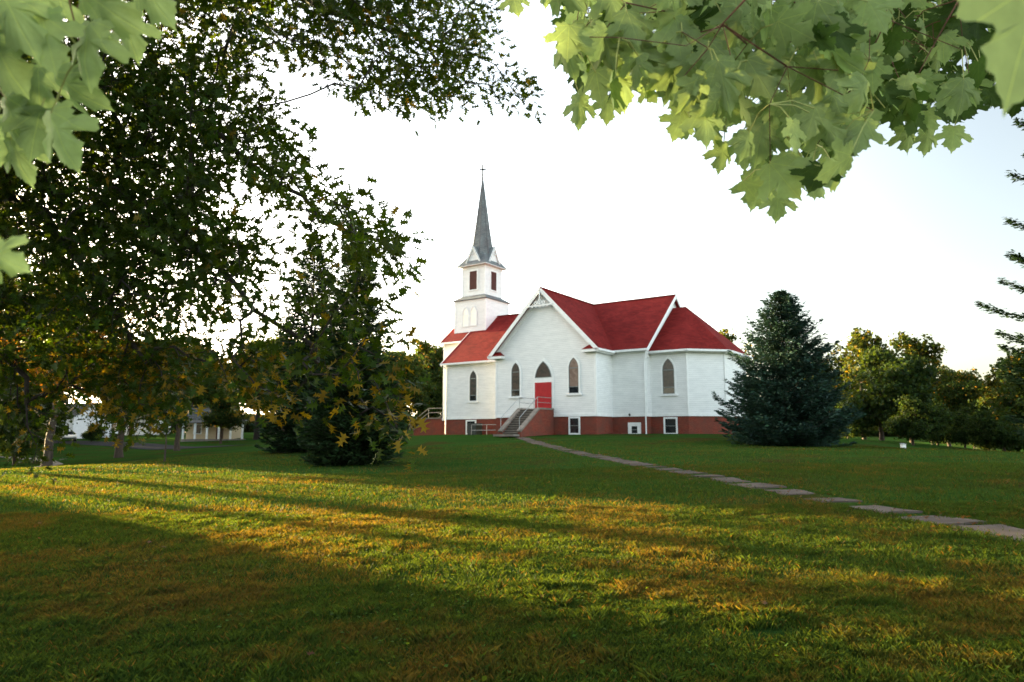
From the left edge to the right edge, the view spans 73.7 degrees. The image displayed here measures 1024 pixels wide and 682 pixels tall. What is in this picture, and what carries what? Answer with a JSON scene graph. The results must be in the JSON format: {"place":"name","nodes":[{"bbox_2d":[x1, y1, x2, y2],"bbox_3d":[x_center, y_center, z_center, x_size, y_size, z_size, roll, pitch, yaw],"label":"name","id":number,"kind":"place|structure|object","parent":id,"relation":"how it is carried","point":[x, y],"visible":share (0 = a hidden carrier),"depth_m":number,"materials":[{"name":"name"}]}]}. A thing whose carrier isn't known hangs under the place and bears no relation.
{"place":"outdoors","nodes":[
{"label":"outdoors","id":0,"kind":"place"},
{"bbox_2d":[0,456,62,466],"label":"pavement","id":1,"kind":"structure","parent":0,"point":[56,463],"depth_m":51.86,"materials":[{"name":"concrete"}]},
{"bbox_2d":[62,403,111,438],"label":"house","id":2,"kind":"structure","parent":0,"point":[80,427],"depth_m":111.72,"materials":[{"name":"white paint"}]},
{"bbox_2d":[54,440,246,449],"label":"road","id":3,"kind":"structure","parent":0,"point":[152,446],"depth_m":86.72,"materials":[{"name":"grey asphalt"}]},
{"bbox_2d":[59,431,76,440],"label":"parked car","id":4,"kind":"object","parent":3,"relation":"on","point":[72,436],"visible":0.51,"depth_m":100.61,"materials":[{"name":"paint"}]},
{"bbox_2d":[0,432,1023,681],"bbox_3d":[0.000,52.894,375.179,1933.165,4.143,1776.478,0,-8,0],"label":"ground","id":5,"kind":"structure","parent":0,"point":[104,454],"depth_m":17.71,"materials":[{"name":"green plant"}]},
{"bbox_2d":[0,278,28,385],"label":"dense tree","id":6,"kind":"object","parent":5,"relation":"on","point":[5,345],"visible":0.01,"depth_m":54.05,"materials":[{"name":"green plant"}]},
{"bbox_2d":[0,369,77,464],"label":"round tree","id":7,"kind":"object","parent":5,"relation":"on","point":[7,435],"visible":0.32,"depth_m":49.82,"materials":[{"name":"green plant"}]},
{"bbox_2d":[0,278,159,466],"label":"leaning tree","id":8,"kind":"object","parent":5,"relation":"on","point":[49,453],"visible":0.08,"depth_m":40.32,"materials":[{"name":"green plant"}]},
{"bbox_2d":[80,424,107,441],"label":"round tree","id":9,"kind":"object","parent":5,"relation":"on","point":[87,435],"visible":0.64,"depth_m":96.86,"materials":[{"name":"green plant"}]},
{"bbox_2d":[78,349,179,457],"bbox_3d":[-32.010,5.023,56.970,9.444,10.320,7.569,7,-10,-40],"label":"hanging tree","id":10,"kind":"object","parent":5,"relation":"on","point":[118,452],"visible":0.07,"depth_m":56.11,"materials":[{"name":"green plant"}]},
{"bbox_2d":[111,412,170,434],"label":"house","id":11,"kind":"structure","parent":5,"relation":"on","point":[136,433],"depth_m":127.75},
{"bbox_2d":[137,376,198,460],"bbox_3d":[-19.212,4.450,37.515,3.966,5.294,3.676,0,-8,0],"label":"young tree","id":12,"kind":"object","parent":5,"relation":"on","point":[176,421],"visible":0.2,"depth_m":37.53,"materials":[{"name":"green plant"}]},
{"bbox_2d":[128,332,232,450],"bbox_3d":[-32.114,4.932,65.914,9.659,12.147,9.460,2,-8,-16],"label":"broadleaf tree","id":13,"kind":"object","parent":5,"relation":"on","point":[213,387],"visible":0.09,"depth_m":64.98,"materials":[{"name":"green plant"}]},
{"bbox_2d":[185,346,230,435],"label":"dense tree","id":14,"kind":"object","parent":5,"relation":"on","point":[205,354],"visible":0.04,"depth_m":117.60,"materials":[{"name":"green plant"}]},
{"bbox_2d":[180,408,247,441],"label":"house","id":15,"kind":"structure","parent":5,"relation":"on","point":[196,432],"depth_m":96.03,"materials":[{"name":"beige"}]},
{"bbox_2d":[193,424,201,433],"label":"window","id":16,"kind":"structure","parent":15,"relation":"in","point":[199,428],"depth_m":96.03,"materials":[{"name":"grey glass"}]},
{"bbox_2d":[216,427,223,438],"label":"door","id":17,"kind":"structure","parent":15,"relation":"in","point":[216,427],"depth_m":96.31,"materials":[{"name":"white wood"}]},
{"bbox_2d":[198,393,250,443],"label":"broadleaf tree","id":18,"kind":"object","parent":5,"relation":"on","point":[220,416],"visible":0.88,"depth_m":86.26,"materials":[{"name":"green plant"}]},
{"bbox_2d":[222,365,238,407],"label":"dense tree","id":19,"kind":"object","parent":5,"relation":"on","point":[226,387],"visible":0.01,"depth_m":121.90,"materials":[{"name":"green plant"}]},
{"bbox_2d":[226,337,282,439],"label":"dense tree","id":20,"kind":"object","parent":5,"relation":"on","point":[255,436],"visible":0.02,"depth_m":94.71,"materials":[{"name":"green plant"}]},
{"bbox_2d":[226,336,313,438],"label":"broadleaf tree","id":21,"kind":"object","parent":5,"relation":"on","point":[256,370],"visible":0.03,"depth_m":72.15,"materials":[{"name":"green plant"}]},
{"bbox_2d":[0,0,546,483],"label":"pin oak","id":22,"kind":"object","parent":5,"relation":"on","point":[156,228],"visible":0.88,"depth_m":8.06,"materials":[{"name":"green plant"}]},
{"bbox_2d":[249,241,341,453],"bbox_3d":[-13.047,0.331,44.226,6.709,14.515,6.624,-3,-8,18],"label":"spruce tree","id":23,"kind":"object","parent":5,"relation":"on","point":[282,445],"visible":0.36,"depth_m":43.30,"materials":[{"name":"green plant"}]},
{"bbox_2d":[285,224,407,466],"bbox_3d":[-7.295,0.221,30.872,5.596,11.575,5.454,0,-8,0],"label":"spruce tree","id":24,"kind":"object","parent":5,"relation":"on","point":[357,451],"visible":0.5,"depth_m":29.52,"materials":[{"name":"green plant"}]},
{"bbox_2d":[361,339,401,376],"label":"broadleaf tree","id":25,"kind":"object","parent":5,"relation":"on","point":[382,349],"depth_m":101.59,"materials":[{"name":"green plant"}]},
{"bbox_2d":[371,350,438,435],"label":"broadleaf tree","id":26,"kind":"object","parent":5,"relation":"on","point":[411,377],"visible":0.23,"depth_m":85.13,"materials":[{"name":"green plant"}]},
{"bbox_2d":[403,335,442,425],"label":"broadleaf tree","id":27,"kind":"object","parent":5,"relation":"on","point":[434,357],"visible":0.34,"depth_m":96.51,"materials":[{"name":"green plant"}]},
{"bbox_2d":[408,408,442,435],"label":"porch steps","id":28,"kind":"structure","parent":5,"relation":"on","point":[435,426],"depth_m":70.75,"materials":[{"name":"red brick"}]},
{"bbox_2d":[416,368,442,417],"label":"broadleaf tree","id":29,"kind":"object","parent":5,"relation":"on","point":[436,377],"visible":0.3,"depth_m":89.86,"materials":[{"name":"green plant"}]},
{"bbox_2d":[467,423,482,434],"bbox_3d":[-3.393,8.110,62.099,1.060,1.230,0.980,-5,-9,34],"label":"ventilation unit","id":30,"kind":"object","parent":5,"relation":"on","point":[476,427],"visible":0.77,"depth_m":61.78,"materials":[{"name":"metal"}]},
{"bbox_2d":[471,424,495,434],"bbox_3d":[-2.282,7.854,60.142,3.326,1.004,0.052,-5,-9,34],"label":"pipe rail","id":31,"kind":"object","parent":5,"relation":"on","point":[482,424],"visible":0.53,"depth_m":60.23,"materials":[{"name":"metal"}]},
{"bbox_2d":[0,540,1019,681],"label":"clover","id":32,"kind":"object","parent":5,"relation":"on","point":[484,678],"visible":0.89,"depth_m":5.90,"materials":[{"name":"green plant"}]},
{"bbox_2d":[0,0,1023,283],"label":"maple tree","id":33,"kind":"object","parent":5,"relation":"on","point":[858,70],"visible":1,"depth_m":1.68,"materials":[{"name":"green plant"}]},
{"bbox_2d":[26,436,1014,654],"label":"fallen leaves","id":34,"kind":"object","parent":5,"relation":"on","point":[763,602],"visible":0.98,"depth_m":13.38,"materials":[{"name":"brown plant"}]},
{"bbox_2d":[493,397,553,436],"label":"entrance steps","id":35,"kind":"structure","parent":5,"relation":"on","point":[525,422],"depth_m":53.08,"materials":[{"name":"brick"}]},
{"bbox_2d":[100,386,995,436],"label":"distant wood","id":36,"kind":"object","parent":5,"relation":"on","point":[247,428],"visible":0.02,"depth_m":159.95,"materials":[{"name":"green plant"}]},
{"bbox_2d":[439,165,752,434],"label":"church","id":37,"kind":"structure","parent":5,"relation":"on","point":[658,365],"depth_m":56.33,"materials":[{"name":"white"}]},
{"bbox_2d":[462,306,468,326],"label":"window","id":38,"kind":"structure","parent":37,"relation":"in","point":[465,313],"depth_m":70.62,"materials":[{"name":"white wood"}]},
{"bbox_2d":[466,420,475,434],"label":"basement window","id":39,"kind":"structure","parent":37,"relation":"in","point":[467,421],"depth_m":63.62,"materials":[{"name":"white glass"}]},
{"bbox_2d":[467,368,478,402],"bbox_3d":[-3.648,4.145,63.801,1.340,3.228,0.120,-5,-9,34],"label":"window","id":40,"kind":"structure","parent":37,"relation":"in","point":[473,377],"depth_m":63.83,"materials":[{"name":"grey glass"}]},
{"bbox_2d":[469,305,476,326],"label":"window","id":41,"kind":"structure","parent":37,"relation":"in","point":[473,312],"depth_m":70.05,"materials":[{"name":"white wood"}]},
{"bbox_2d":[508,360,520,398],"bbox_3d":[0.290,3.223,57.675,1.380,3.228,0.120,-5,-9,34],"label":"window","id":42,"kind":"structure","parent":37,"relation":"in","point":[515,371],"depth_m":57.71,"materials":[{"name":"grey glass"}]},
{"bbox_2d":[535,361,550,377],"bbox_3d":[2.555,2.331,56.218,1.601,1.360,0.029,-5,-9,34],"label":"transom window","id":43,"kind":"structure","parent":37,"relation":"in","point":[543,370],"depth_m":56.22,"materials":[{"name":"grey glass"}]},
{"bbox_2d":[535,382,551,407],"bbox_3d":[2.529,4.485,55.878,1.600,2.200,0.128,-5,-9,34],"label":"door","id":44,"kind":"structure","parent":37,"relation":"in","point":[543,389],"depth_m":55.86,"materials":[{"name":"red paint"}]},
{"bbox_2d":[566,355,581,395],"bbox_3d":[4.906,2.715,54.522,1.420,3.238,0.120,-5,-9,34],"label":"window","id":45,"kind":"structure","parent":37,"relation":"in","point":[573,367],"depth_m":54.54,"materials":[{"name":"grey glass"}]},
{"bbox_2d":[568,417,579,434],"bbox_3d":[4.933,6.696,54.009,1.040,1.410,0.070,-5,-9,34],"label":"basement window","id":46,"kind":"structure","parent":37,"relation":"in","point":[573,422],"depth_m":54.03,"materials":[{"name":"white glass"}]},
{"bbox_2d":[628,422,640,433],"bbox_3d":[9.713,7.034,54.121,1.100,1.150,0.070,-5,-9,34],"label":"basement window","id":47,"kind":"structure","parent":37,"relation":"in","point":[633,427],"depth_m":54.12,"materials":[{"name":"white glass"}]},
{"bbox_2d":[660,356,677,395],"bbox_3d":[12.343,2.748,53.956,1.500,3.178,0.120,-5,-9,34],"label":"window","id":48,"kind":"structure","parent":37,"relation":"in","point":[668,369],"depth_m":53.97,"materials":[{"name":"grey glass"}]},
{"bbox_2d":[663,417,677,433],"bbox_3d":[12.412,6.641,53.427,1.140,1.360,0.070,-5,-9,34],"label":"basement window","id":49,"kind":"structure","parent":37,"relation":"in","point":[670,423],"depth_m":53.42,"materials":[{"name":"white glass"}]},
{"bbox_2d":[719,327,767,370],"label":"airy tree","id":50,"kind":"object","parent":5,"relation":"on","point":[724,332],"visible":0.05,"depth_m":96.31,"materials":[{"name":"green plant"}]},
{"bbox_2d":[515,437,1023,541],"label":"footpath","id":51,"kind":"structure","parent":5,"relation":"on","point":[1005,531],"depth_m":13.29,"materials":[{"name":"concrete"}]},
{"bbox_2d":[711,289,866,446],"bbox_3d":[16.639,1.843,42.289,9.232,10.197,8.931,-5,-9,31],"label":"spruce tree","id":52,"kind":"object","parent":5,"relation":"on","point":[777,405],"visible":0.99,"depth_m":40.68,"materials":[{"name":"green plant"}]},
{"bbox_2d":[801,359,859,412],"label":"broadleaf tree","id":53,"kind":"object","parent":5,"relation":"on","point":[832,368],"visible":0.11,"depth_m":91.50,"materials":[{"name":"green plant"}]},
{"bbox_2d":[835,397,878,438],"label":"round tree","id":54,"kind":"object","parent":5,"relation":"on","point":[863,433],"visible":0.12,"depth_m":68.31,"materials":[{"name":"green plant"}]},
{"bbox_2d":[827,327,895,439],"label":"airy tree","id":55,"kind":"object","parent":5,"relation":"on","point":[859,342],"visible":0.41,"depth_m":78.74,"materials":[{"name":"green plant"}]},
{"bbox_2d":[837,345,945,440],"bbox_3d":[33.504,4.821,61.146,9.448,9.251,9.685,2,-8,-17],"label":"round tree","id":56,"kind":"object","parent":5,"relation":"on","point":[888,377],"visible":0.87,"depth_m":59.22,"materials":[{"name":"green plant"}]},
{"bbox_2d":[881,394,954,445],"bbox_3d":[31.783,6.350,53.697,4.796,4.295,4.679,1,-8,-7],"label":"round tree","id":57,"kind":"object","parent":5,"relation":"on","point":[925,421],"visible":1,"depth_m":53.18,"materials":[{"name":"green plant"}]},
{"bbox_2d":[886,330,954,442],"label":"airy tree","id":58,"kind":"object","parent":5,"relation":"on","point":[908,344],"visible":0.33,"depth_m":83.81,"materials":[{"name":"green plant"}]},
{"bbox_2d":[924,399,960,444],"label":"round tree","id":59,"kind":"object","parent":5,"relation":"on","point":[937,440],"visible":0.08,"depth_m":65.18,"materials":[{"name":"green plant"}]},
{"bbox_2d":[930,364,984,445],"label":"broadleaf tree","id":60,"kind":"object","parent":5,"relation":"on","point":[961,376],"visible":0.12,"depth_m":86.39,"materials":[{"name":"green plant"}]},
{"bbox_2d":[941,411,976,447],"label":"round tree","id":61,"kind":"object","parent":5,"relation":"on","point":[957,432],"visible":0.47,"depth_m":59.36,"materials":[{"name":"green plant"}]},
{"bbox_2d":[933,379,989,448],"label":"broadleaf tree","id":62,"kind":"object","parent":5,"relation":"on","point":[954,397],"visible":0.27,"depth_m":76.93,"materials":[{"name":"green plant"}]},
{"bbox_2d":[954,398,1019,450],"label":"round tree","id":63,"kind":"object","parent":5,"relation":"on","point":[978,406],"visible":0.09,"depth_m":71.64,"materials":[{"name":"green plant"}]},
{"bbox_2d":[965,366,1015,450],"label":"airy tree","id":64,"kind":"object","parent":5,"relation":"on","point":[990,389],"visible":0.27,"depth_m":72.91,"materials":[{"name":"green plant"}]},
{"bbox_2d":[962,407,1023,450],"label":"round tree","id":65,"kind":"object","parent":5,"relation":"on","point":[984,428],"visible":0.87,"depth_m":53.10,"materials":[{"name":"green plant"}]},
{"bbox_2d":[975,117,1023,439],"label":"spruce tree","id":66,"kind":"object","parent":5,"relation":"on","point":[1015,351],"visible":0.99,"depth_m":18.68,"materials":[{"name":"green plant"}]},
{"bbox_2d":[989,347,1023,421],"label":"broadleaf tree","id":67,"kind":"object","parent":5,"relation":"on","point":[1012,403],"visible":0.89,"depth_m":34.53,"materials":[{"name":"green plant"}]},
{"bbox_2d":[995,359,1023,424],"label":"broadleaf tree","id":68,"kind":"object","parent":5,"relation":"on","point":[996,373],"visible":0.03,"depth_m":65.99,"materials":[{"name":"green plant"}]},
{"bbox_2d":[1001,426,1023,451],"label":"round tree","id":69,"kind":"object","parent":5,"relation":"on","point":[1019,446],"visible":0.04,"depth_m":70.15,"materials":[{"name":"green plant"}]},
{"bbox_2d":[17,0,1023,415],"label":"sky","id":70,"kind":"structure","parent":0,"point":[598,213],"materials":[{"name":"white"}]}
]}

